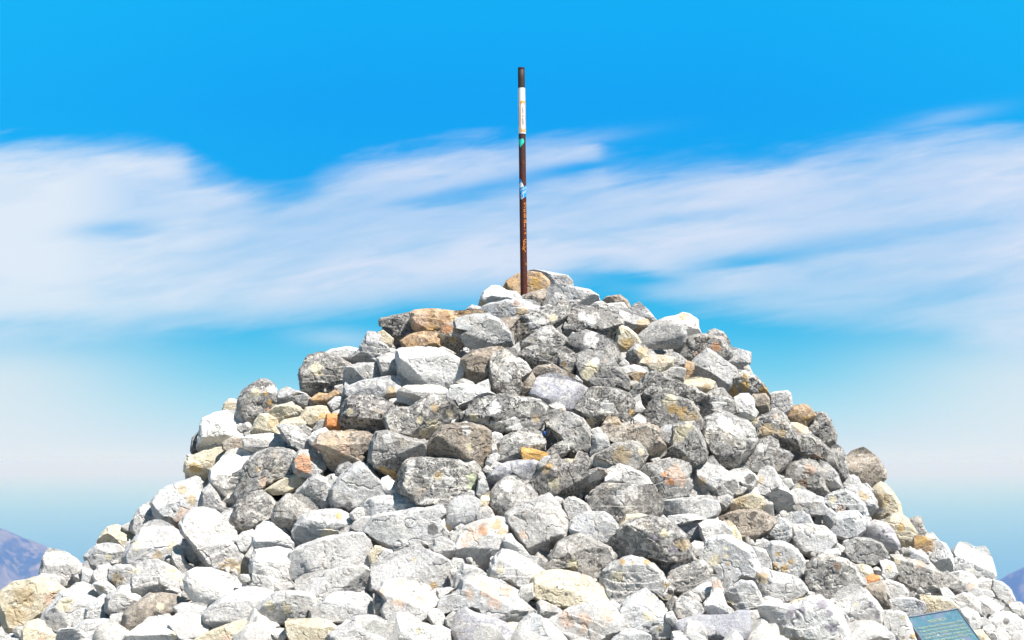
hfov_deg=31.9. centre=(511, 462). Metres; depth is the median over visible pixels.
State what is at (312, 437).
stone
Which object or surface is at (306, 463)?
stone
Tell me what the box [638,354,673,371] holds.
stone
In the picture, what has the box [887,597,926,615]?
stone
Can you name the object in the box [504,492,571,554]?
stone
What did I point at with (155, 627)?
stone
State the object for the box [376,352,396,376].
stone
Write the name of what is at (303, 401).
stone
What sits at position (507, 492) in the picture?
stone
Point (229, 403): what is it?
stone
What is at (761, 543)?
stone
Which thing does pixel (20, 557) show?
hill
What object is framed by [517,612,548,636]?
stone
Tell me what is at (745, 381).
stone
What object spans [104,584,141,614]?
stone
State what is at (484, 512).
stone
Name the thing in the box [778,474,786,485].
stone
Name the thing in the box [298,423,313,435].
stone
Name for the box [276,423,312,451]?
stone
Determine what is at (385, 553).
stone
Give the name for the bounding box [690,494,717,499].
stone
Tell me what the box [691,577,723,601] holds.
stone
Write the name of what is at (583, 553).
stone
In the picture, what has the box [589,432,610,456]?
stone
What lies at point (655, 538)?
stone
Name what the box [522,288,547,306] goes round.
stone
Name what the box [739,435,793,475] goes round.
stone
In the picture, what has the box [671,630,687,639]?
stone
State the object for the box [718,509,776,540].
stone
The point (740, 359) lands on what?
stone
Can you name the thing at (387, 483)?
stone
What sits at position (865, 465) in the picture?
stone
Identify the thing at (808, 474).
stone
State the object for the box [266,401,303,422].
stone
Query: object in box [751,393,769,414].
stone
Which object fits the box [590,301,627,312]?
stone
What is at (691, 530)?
stone
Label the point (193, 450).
stone
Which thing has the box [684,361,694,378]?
stone
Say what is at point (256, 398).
stone
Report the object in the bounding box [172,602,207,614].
stone
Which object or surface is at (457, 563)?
stone
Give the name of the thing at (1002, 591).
stone
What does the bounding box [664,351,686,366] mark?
stone
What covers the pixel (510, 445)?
stone
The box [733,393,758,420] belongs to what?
stone
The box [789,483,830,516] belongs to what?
stone
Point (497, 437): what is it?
stone
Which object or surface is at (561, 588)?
stone
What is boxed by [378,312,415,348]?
stone
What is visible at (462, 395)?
stone
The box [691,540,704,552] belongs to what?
stone
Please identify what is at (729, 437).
stone
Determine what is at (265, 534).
stone
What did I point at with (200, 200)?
sky
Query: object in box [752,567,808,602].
stone
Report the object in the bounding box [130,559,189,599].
stone
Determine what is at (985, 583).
stone
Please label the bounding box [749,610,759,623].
stone
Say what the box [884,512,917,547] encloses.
stone
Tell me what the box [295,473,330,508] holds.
stone
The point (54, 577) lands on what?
stone
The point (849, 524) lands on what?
stone
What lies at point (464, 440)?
stone
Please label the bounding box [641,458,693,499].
stone
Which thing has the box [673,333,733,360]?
stone
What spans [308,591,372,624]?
stone
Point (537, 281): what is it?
stone
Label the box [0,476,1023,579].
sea
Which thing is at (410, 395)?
stone
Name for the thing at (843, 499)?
stone
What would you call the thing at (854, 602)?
stone
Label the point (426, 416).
stone
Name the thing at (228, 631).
stone
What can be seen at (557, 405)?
stone
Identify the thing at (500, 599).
stone
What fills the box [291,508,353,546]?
stone
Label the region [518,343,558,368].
stone
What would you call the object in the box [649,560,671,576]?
stone
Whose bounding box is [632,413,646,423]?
stone
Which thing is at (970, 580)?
stone
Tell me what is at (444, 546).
stone
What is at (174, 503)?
stone
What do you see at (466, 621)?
stone
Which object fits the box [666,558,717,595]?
stone
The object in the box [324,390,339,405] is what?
stone
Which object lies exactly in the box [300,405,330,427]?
stone
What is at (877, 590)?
stone
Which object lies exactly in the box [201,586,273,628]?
stone
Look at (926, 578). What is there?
stone
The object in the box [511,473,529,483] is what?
stone
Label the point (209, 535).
stone
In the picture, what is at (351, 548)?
stone
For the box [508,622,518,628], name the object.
stone
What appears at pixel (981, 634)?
stone
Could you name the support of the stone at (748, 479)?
on the loose rubble
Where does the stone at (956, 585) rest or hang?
on the loose rubble
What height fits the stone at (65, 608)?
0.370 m
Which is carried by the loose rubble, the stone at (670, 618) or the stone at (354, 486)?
the stone at (354, 486)
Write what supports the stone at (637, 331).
on the stone at (633, 321)
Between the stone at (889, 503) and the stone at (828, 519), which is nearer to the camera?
the stone at (828, 519)
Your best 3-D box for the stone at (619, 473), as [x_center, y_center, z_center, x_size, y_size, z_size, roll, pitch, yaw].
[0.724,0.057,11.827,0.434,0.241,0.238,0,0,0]
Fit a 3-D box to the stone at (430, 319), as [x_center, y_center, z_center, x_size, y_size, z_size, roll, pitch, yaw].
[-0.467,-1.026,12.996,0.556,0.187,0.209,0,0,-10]
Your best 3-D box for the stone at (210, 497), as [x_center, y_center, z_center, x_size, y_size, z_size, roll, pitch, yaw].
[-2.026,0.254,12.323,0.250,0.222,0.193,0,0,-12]
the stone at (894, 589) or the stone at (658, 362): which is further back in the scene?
the stone at (658, 362)
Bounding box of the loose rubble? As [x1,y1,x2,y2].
[0,294,1023,639]
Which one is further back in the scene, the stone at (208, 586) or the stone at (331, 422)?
the stone at (331, 422)
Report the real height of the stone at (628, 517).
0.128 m
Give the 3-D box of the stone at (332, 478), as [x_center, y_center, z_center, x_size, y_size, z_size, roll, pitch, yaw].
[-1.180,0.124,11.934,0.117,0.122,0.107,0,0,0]
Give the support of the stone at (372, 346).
on the loose rubble
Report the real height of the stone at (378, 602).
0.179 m
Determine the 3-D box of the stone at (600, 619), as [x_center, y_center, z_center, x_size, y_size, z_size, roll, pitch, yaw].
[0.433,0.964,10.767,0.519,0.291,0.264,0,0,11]
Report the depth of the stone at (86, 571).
12.13 m
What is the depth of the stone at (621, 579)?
10.97 m
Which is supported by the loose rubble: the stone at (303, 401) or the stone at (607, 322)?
the stone at (607, 322)
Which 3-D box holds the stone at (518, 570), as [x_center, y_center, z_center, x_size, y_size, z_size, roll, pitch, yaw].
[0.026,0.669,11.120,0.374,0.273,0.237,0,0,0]
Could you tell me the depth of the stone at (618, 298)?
14.04 m
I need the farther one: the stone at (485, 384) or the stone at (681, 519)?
the stone at (485, 384)
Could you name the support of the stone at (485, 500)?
on the stone at (484, 512)
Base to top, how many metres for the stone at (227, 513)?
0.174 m
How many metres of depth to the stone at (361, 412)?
12.21 m
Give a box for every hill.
[0,528,82,589]
[999,567,1023,602]
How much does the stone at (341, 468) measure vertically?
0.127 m
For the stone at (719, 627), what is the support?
on the loose rubble
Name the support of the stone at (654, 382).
on the stone at (661, 410)
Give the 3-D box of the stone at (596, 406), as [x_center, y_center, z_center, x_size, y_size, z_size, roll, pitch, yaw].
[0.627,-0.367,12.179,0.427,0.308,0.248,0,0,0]
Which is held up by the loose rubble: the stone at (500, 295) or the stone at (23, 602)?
the stone at (23, 602)
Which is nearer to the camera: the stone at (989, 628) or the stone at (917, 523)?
the stone at (989, 628)
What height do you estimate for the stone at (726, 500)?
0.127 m
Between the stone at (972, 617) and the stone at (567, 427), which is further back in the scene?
the stone at (567, 427)
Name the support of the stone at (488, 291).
on the loose rubble
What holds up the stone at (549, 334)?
on the loose rubble
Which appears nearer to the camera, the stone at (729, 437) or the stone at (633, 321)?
the stone at (729, 437)
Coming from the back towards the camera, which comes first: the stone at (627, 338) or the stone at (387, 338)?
the stone at (387, 338)
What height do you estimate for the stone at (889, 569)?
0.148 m
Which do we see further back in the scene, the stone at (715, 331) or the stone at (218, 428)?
the stone at (715, 331)
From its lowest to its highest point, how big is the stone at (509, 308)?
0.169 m
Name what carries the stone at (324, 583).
on the loose rubble
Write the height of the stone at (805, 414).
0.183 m
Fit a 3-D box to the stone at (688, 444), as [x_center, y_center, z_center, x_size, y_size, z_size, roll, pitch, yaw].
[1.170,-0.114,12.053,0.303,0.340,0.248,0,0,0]
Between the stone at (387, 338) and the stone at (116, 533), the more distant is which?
the stone at (387, 338)
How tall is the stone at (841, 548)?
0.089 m
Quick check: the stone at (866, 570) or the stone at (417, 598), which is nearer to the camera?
the stone at (417, 598)
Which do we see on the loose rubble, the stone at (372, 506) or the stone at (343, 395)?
the stone at (372, 506)
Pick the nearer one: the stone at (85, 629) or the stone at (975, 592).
the stone at (85, 629)
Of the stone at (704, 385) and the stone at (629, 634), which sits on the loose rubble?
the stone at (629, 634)
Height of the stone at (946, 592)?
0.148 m
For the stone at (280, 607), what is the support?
on the loose rubble
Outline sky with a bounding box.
[0,0,1023,475]
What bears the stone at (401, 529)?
on the loose rubble
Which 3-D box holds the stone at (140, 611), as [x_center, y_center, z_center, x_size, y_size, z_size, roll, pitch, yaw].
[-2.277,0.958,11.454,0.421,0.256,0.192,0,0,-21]
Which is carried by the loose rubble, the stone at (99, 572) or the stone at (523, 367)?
the stone at (99, 572)
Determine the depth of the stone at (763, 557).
11.46 m
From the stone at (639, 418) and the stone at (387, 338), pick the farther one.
the stone at (387, 338)
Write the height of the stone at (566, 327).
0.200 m
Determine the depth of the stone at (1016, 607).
12.14 m
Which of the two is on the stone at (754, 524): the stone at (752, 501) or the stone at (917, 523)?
the stone at (752, 501)
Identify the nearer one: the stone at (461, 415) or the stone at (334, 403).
the stone at (461, 415)
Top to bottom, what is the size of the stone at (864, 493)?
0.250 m
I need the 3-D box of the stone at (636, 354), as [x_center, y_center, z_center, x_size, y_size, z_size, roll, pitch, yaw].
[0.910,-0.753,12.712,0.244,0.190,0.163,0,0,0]
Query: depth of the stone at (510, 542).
11.24 m
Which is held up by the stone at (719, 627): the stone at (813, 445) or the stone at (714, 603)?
the stone at (714, 603)
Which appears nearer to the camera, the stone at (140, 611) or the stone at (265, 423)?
the stone at (140, 611)
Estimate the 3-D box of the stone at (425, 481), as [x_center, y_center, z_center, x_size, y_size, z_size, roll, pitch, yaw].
[-0.494,0.153,11.783,0.581,0.385,0.308,0,0,-30]
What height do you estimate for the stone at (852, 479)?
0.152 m
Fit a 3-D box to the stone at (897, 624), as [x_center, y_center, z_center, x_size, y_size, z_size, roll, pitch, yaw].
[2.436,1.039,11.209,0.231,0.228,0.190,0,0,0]
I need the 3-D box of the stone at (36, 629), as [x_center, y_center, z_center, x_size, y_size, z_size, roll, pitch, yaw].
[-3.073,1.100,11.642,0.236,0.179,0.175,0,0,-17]
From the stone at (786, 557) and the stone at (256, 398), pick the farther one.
the stone at (256, 398)
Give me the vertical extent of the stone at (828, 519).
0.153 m
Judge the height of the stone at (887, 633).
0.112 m
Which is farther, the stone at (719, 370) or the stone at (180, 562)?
the stone at (719, 370)
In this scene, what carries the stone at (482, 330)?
on the loose rubble
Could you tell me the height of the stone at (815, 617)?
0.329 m
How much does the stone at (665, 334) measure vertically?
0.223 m
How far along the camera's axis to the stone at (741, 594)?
11.05 m
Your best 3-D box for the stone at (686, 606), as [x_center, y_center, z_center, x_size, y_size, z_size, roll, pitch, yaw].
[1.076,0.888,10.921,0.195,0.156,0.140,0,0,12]
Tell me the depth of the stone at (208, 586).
11.35 m
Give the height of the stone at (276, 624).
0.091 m
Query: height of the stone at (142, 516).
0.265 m
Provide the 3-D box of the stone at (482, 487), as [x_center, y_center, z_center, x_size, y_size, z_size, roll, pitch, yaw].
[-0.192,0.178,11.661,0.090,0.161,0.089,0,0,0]
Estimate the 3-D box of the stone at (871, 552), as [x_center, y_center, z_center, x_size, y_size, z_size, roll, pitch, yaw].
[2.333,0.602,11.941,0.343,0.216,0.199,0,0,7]
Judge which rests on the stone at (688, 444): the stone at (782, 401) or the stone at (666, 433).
the stone at (666, 433)
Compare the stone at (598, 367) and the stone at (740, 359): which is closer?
the stone at (598, 367)
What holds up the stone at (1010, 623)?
on the loose rubble
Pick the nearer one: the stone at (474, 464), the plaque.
the plaque
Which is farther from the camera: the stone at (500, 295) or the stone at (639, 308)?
the stone at (639, 308)
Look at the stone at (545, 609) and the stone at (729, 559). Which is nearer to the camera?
the stone at (545, 609)
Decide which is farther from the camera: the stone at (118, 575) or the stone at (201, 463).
the stone at (201, 463)
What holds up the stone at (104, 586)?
on the loose rubble
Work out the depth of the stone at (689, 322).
14.10 m
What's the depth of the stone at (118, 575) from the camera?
11.82 m
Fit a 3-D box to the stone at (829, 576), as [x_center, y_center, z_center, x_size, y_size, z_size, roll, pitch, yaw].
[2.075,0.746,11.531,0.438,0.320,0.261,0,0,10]
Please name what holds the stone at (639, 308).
on the loose rubble
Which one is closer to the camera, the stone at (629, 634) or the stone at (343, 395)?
the stone at (629, 634)
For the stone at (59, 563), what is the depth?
12.57 m
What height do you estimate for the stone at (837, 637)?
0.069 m
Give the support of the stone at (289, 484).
on the stone at (252, 510)
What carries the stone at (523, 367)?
on the stone at (505, 375)
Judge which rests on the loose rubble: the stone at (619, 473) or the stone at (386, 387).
the stone at (386, 387)
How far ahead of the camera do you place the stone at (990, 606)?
11.88 m
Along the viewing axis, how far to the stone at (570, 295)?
13.48 m
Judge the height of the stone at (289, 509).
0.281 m
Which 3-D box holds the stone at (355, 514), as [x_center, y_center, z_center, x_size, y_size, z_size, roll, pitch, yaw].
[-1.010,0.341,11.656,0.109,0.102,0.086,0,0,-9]
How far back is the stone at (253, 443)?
12.42 m
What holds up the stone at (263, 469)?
on the loose rubble
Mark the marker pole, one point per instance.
(522, 173)
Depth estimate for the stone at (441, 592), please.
10.96 m
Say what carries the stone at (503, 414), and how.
on the loose rubble
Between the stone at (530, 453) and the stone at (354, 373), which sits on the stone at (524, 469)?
the stone at (530, 453)
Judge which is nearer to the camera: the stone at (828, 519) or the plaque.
the plaque
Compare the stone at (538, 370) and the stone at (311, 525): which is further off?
the stone at (538, 370)
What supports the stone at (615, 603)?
on the loose rubble
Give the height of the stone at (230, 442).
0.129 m
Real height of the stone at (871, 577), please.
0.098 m
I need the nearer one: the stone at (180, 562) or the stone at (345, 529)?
the stone at (345, 529)
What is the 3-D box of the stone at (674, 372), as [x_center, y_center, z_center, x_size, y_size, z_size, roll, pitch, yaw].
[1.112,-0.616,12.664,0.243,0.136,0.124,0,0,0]
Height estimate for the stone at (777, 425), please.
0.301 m
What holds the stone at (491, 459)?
on the stone at (524, 469)
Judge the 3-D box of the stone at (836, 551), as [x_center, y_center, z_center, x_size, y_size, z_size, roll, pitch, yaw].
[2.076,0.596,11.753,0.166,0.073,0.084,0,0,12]
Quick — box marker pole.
[518,67,526,295]
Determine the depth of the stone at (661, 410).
12.19 m
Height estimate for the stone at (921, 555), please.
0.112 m
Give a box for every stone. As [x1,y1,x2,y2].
[0,575,65,632]
[0,633,14,639]
[20,618,55,639]
[38,548,82,588]
[40,573,60,583]
[40,582,99,632]
[55,618,108,639]
[80,560,93,584]
[83,542,124,570]
[83,593,109,619]
[90,579,115,594]
[92,563,111,581]
[95,524,134,545]
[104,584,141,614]
[107,564,135,587]
[109,612,122,624]
[121,519,183,567]
[121,614,176,639]
[122,592,188,630]
[130,500,153,533]
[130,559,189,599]
[149,475,203,529]
[171,544,193,572]
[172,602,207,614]
[178,506,249,573]
[181,538,198,564]
[183,447,224,480]
[183,567,247,607]
[190,432,197,453]
[194,619,246,639]
[196,409,243,451]
[199,483,227,514]
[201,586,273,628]
[208,447,254,496]
[221,436,242,451]
[221,507,232,523]
[222,398,236,409]
[231,489,276,534]
[232,447,295,502]
[234,529,253,553]
[236,378,278,424]
[241,433,287,452]
[248,546,294,591]
[250,413,279,434]
[251,520,295,549]
[257,589,316,624]
[264,474,306,495]
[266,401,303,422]
[270,621,279,627]
[271,493,322,535]
[271,628,286,639]
[276,386,307,404]
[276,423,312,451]
[278,416,306,425]
[284,618,335,639]
[288,531,372,581]
[291,449,326,478]
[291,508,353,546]
[294,394,323,408]
[294,565,370,597]
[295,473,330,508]
[297,351,351,396]
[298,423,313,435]
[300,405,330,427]
[307,427,328,444]
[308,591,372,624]
[310,392,326,403]
[311,429,372,471]
[312,419,324,430]
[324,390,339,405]
[324,413,340,430]
[326,346,358,362]
[327,396,343,411]
[327,614,386,639]
[328,461,387,512]
[328,473,337,485]
[335,461,351,475]
[338,393,396,433]
[338,525,354,533]
[341,382,347,398]
[342,362,380,384]
[344,375,400,400]
[348,507,364,520]
[350,516,370,531]
[352,331,389,363]
[359,494,417,515]
[361,504,449,550]
[367,430,427,478]
[367,545,381,563]
[369,546,453,592]
[372,591,383,616]
[375,577,438,623]
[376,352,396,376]
[377,329,393,347]
[377,547,391,560]
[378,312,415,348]
[380,475,396,494]
[382,327,390,334]
[383,394,460,438]
[395,346,463,388]
[395,456,478,508]
[396,384,447,405]
[398,625,450,639]
[399,330,441,347]
[409,308,485,331]
[426,422,493,467]
[428,608,444,625]
[430,536,455,558]
[436,574,536,622]
[437,587,453,598]
[438,321,463,352]
[445,494,481,530]
[445,611,455,628]
[446,383,495,408]
[450,606,515,639]
[451,558,464,568]
[453,313,514,349]
[453,516,509,570]
[453,563,488,589]
[458,411,464,422]
[460,346,503,384]
[461,459,481,471]
[463,393,548,435]
[476,379,489,390]
[476,477,488,498]
[476,506,494,519]
[478,285,505,306]
[480,298,540,317]
[480,491,489,506]
[485,453,499,466]
[485,459,538,490]
[486,290,521,303]
[487,548,545,589]
[488,348,523,395]
[489,475,538,516]
[492,432,502,444]
[497,429,546,462]
[500,316,519,343]
[502,533,528,553]
[503,271,549,294]
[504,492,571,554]
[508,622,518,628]
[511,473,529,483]
[514,300,569,343]
[514,357,531,380]
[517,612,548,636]
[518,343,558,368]
[518,583,533,602]
[520,325,568,349]
[520,447,547,460]
[521,372,535,396]
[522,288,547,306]
[528,363,575,379]
[528,372,588,411]
[529,269,573,285]
[529,569,608,608]
[530,450,607,499]
[536,599,561,618]
[544,284,599,305]
[544,532,617,582]
[545,408,591,454]
[546,441,569,457]
[549,402,565,410]
[549,599,625,639]
[557,346,577,374]
[561,308,575,335]
[562,496,591,520]
[566,303,623,341]
[566,329,620,361]
[568,511,618,542]
[573,386,635,428]
[575,349,631,391]
[585,482,663,524]
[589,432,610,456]
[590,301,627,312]
[590,453,652,484]
[595,440,648,470]
[599,422,666,457]
[599,555,668,603]
[601,415,622,424]
[602,294,630,308]
[609,514,695,563]
[609,599,620,608]
[610,628,651,639]
[615,325,641,351]
[618,307,647,330]
[618,587,671,639]
[619,513,645,526]
[621,364,648,373]
[625,343,656,364]
[629,372,645,381]
[629,381,642,397]
[630,302,657,322]
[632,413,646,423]
[634,319,649,333]
[637,319,686,349]
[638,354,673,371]
[640,370,688,407]
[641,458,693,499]
[642,393,703,429]
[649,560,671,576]
[658,312,701,335]
[660,424,672,447]
[661,366,686,381]
[662,497,720,518]
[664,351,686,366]
[664,420,708,468]
[665,611,677,626]
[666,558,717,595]
[666,596,677,610]
[667,514,706,524]
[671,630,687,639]
[672,610,751,639]
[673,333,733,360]
[673,595,704,619]
[677,520,702,542]
[683,377,715,392]
[683,385,706,403]
[683,591,701,602]
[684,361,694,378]
[685,630,705,639]
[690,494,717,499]
[691,347,737,391]
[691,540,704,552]
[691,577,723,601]
[694,455,739,497]
[697,534,760,590]
[698,519,732,540]
[699,387,739,417]
[701,411,757,470]
[702,577,731,614]
[707,328,730,346]
[717,494,733,512]
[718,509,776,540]
[723,493,766,513]
[723,519,741,539]
[723,579,764,610]
[728,346,751,369]
[728,370,772,402]
[730,467,758,490]
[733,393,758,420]
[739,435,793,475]
[745,465,794,513]
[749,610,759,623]
[750,411,800,452]
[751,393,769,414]
[751,546,772,569]
[752,538,769,548]
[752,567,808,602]
[756,594,849,639]
[762,596,782,603]
[763,540,805,578]
[767,517,792,542]
[770,390,792,414]
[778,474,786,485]
[779,458,829,496]
[785,510,813,523]
[787,403,816,425]
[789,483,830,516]
[790,422,808,433]
[790,523,837,556]
[790,597,805,602]
[796,433,838,472]
[801,554,867,598]
[807,412,837,447]
[820,460,842,491]
[821,548,840,556]
[822,508,836,529]
[824,488,869,521]
[830,510,866,539]
[831,444,849,482]
[831,635,843,639]
[833,584,884,624]
[835,543,844,552]
[840,537,888,567]
[842,475,873,491]
[843,484,878,516]
[846,447,886,487]
[856,564,873,577]
[862,519,900,551]
[864,580,891,609]
[866,573,879,583]
[871,481,903,519]
[879,559,898,579]
[880,627,895,639]
[883,579,908,598]
[883,610,916,639]
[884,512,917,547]
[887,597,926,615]
[889,554,946,595]
[909,516,927,535]
[909,549,929,564]
[913,535,932,552]
[919,594,959,613]
[930,540,954,571]
[940,587,956,601]
[943,570,967,594]
[950,570,977,591]
[951,541,996,579]
[955,592,981,615]
[960,607,982,629]
[967,588,994,597]
[974,629,990,639]
[976,595,1005,618]
[977,577,991,589]
[980,617,997,639]
[988,611,1023,636]
[991,579,1015,607]
[1008,600,1023,619]
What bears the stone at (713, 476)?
on the loose rubble
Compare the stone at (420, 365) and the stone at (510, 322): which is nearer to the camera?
the stone at (420, 365)
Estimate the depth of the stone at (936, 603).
11.58 m
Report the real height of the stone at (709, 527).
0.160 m
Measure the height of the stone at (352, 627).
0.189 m
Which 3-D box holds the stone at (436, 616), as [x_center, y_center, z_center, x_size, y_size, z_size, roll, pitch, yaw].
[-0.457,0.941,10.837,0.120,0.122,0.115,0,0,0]
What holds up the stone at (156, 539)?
on the loose rubble
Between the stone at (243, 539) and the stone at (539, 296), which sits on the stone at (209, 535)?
the stone at (243, 539)
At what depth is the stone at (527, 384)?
12.22 m
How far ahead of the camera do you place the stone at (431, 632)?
10.61 m
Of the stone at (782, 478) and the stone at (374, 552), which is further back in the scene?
the stone at (782, 478)
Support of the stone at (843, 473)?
on the stone at (852, 479)
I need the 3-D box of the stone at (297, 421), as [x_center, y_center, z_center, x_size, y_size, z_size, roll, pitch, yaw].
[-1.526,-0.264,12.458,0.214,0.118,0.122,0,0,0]
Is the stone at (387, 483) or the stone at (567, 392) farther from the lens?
the stone at (567, 392)
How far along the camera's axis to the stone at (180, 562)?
11.75 m
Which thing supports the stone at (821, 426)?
on the loose rubble
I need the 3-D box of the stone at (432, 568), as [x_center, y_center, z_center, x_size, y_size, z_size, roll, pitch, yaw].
[-0.615,0.667,11.179,0.556,0.295,0.278,0,0,0]
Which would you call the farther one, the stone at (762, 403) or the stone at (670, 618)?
the stone at (762, 403)
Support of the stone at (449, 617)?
on the loose rubble
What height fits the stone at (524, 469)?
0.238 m
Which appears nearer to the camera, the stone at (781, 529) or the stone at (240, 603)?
the stone at (240, 603)
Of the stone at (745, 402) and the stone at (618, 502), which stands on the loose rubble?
the stone at (618, 502)
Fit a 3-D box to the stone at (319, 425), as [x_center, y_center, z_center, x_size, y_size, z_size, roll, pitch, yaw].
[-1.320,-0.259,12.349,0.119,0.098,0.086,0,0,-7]
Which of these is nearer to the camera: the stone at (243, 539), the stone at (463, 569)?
the stone at (463, 569)
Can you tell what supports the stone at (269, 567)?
on the loose rubble
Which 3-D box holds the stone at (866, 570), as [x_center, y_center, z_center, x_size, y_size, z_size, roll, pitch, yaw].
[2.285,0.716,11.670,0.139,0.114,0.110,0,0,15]
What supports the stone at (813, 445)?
on the loose rubble
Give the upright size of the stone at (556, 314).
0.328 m
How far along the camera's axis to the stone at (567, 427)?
11.88 m
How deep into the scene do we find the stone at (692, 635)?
10.65 m
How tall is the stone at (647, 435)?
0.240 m
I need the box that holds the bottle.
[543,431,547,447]
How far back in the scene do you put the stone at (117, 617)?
11.41 m
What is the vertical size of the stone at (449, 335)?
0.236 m
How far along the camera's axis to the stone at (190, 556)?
11.82 m
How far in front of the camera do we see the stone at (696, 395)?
12.47 m
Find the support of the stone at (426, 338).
on the loose rubble
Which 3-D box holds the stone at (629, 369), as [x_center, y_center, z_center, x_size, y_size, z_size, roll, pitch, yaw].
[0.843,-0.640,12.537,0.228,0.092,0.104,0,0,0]
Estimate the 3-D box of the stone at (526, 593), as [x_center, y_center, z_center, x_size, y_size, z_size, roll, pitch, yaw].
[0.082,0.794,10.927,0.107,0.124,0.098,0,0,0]
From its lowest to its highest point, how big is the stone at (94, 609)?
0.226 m
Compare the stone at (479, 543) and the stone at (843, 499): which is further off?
the stone at (843, 499)
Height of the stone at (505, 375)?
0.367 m
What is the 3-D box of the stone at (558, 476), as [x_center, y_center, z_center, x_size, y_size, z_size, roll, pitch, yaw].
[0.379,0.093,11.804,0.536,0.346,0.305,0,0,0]
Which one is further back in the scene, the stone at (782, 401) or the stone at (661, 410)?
the stone at (782, 401)
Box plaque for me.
[908,608,979,639]
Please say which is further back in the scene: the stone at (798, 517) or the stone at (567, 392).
the stone at (567, 392)
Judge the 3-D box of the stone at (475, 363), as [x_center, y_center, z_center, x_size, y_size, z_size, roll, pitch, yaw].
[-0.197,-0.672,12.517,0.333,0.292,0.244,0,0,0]
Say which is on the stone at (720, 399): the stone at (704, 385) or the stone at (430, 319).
the stone at (704, 385)
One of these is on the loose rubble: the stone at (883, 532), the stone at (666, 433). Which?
the stone at (883, 532)
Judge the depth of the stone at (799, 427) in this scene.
12.70 m
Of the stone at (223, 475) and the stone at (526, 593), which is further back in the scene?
the stone at (223, 475)
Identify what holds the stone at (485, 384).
on the stone at (462, 395)
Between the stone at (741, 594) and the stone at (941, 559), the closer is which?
the stone at (741, 594)
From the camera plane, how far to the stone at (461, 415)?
12.06 m
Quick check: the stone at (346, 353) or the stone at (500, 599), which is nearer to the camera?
the stone at (500, 599)
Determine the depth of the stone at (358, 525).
11.53 m
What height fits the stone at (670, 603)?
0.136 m
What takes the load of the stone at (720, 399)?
on the loose rubble
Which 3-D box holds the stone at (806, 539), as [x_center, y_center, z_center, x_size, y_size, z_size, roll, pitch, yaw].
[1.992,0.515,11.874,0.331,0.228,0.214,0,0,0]
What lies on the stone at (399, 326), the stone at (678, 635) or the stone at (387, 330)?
the stone at (387, 330)
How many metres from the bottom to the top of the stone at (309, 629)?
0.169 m
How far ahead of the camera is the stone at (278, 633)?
10.84 m
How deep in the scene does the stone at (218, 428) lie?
12.94 m
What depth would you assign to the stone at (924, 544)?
12.38 m
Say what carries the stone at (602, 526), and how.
on the loose rubble
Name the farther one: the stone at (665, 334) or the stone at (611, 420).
the stone at (665, 334)
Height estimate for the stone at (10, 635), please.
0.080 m
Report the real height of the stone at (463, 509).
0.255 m
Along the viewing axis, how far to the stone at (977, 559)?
12.60 m
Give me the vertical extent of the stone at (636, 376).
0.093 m
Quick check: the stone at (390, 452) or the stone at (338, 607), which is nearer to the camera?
the stone at (338, 607)
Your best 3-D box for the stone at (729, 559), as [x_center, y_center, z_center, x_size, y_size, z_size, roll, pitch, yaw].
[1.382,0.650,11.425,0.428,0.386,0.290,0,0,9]
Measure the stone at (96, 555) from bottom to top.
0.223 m
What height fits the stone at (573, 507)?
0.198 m
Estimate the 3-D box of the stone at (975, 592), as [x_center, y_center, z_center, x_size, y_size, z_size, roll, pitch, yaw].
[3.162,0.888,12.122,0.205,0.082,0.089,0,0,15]
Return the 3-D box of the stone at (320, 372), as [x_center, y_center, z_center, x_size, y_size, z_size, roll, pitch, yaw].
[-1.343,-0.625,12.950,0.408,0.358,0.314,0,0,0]
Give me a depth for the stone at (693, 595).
10.96 m
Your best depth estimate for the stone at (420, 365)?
12.47 m
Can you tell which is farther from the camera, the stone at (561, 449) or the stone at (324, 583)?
the stone at (561, 449)
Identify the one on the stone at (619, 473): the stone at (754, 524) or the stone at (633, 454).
the stone at (633, 454)
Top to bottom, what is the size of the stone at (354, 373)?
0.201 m
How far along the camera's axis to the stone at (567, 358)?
12.44 m
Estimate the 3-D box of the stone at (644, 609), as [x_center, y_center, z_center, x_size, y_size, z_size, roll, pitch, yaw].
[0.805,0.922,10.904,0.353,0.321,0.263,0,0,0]
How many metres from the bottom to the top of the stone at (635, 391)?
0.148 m
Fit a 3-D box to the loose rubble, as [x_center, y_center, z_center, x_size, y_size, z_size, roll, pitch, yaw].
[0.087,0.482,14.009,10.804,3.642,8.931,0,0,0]
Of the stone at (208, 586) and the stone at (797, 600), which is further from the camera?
the stone at (208, 586)
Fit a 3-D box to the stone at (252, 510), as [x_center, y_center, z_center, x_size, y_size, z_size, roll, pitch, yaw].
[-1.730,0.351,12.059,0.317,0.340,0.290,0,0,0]
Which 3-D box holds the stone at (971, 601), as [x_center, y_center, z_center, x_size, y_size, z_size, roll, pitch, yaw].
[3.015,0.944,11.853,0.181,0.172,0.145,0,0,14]
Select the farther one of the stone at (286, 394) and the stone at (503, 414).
the stone at (286, 394)
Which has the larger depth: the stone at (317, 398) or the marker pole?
the marker pole
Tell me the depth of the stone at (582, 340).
12.69 m
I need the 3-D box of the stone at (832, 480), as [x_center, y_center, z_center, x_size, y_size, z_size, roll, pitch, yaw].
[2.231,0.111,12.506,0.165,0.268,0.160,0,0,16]
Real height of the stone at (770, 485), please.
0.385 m
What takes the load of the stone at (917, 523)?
on the loose rubble

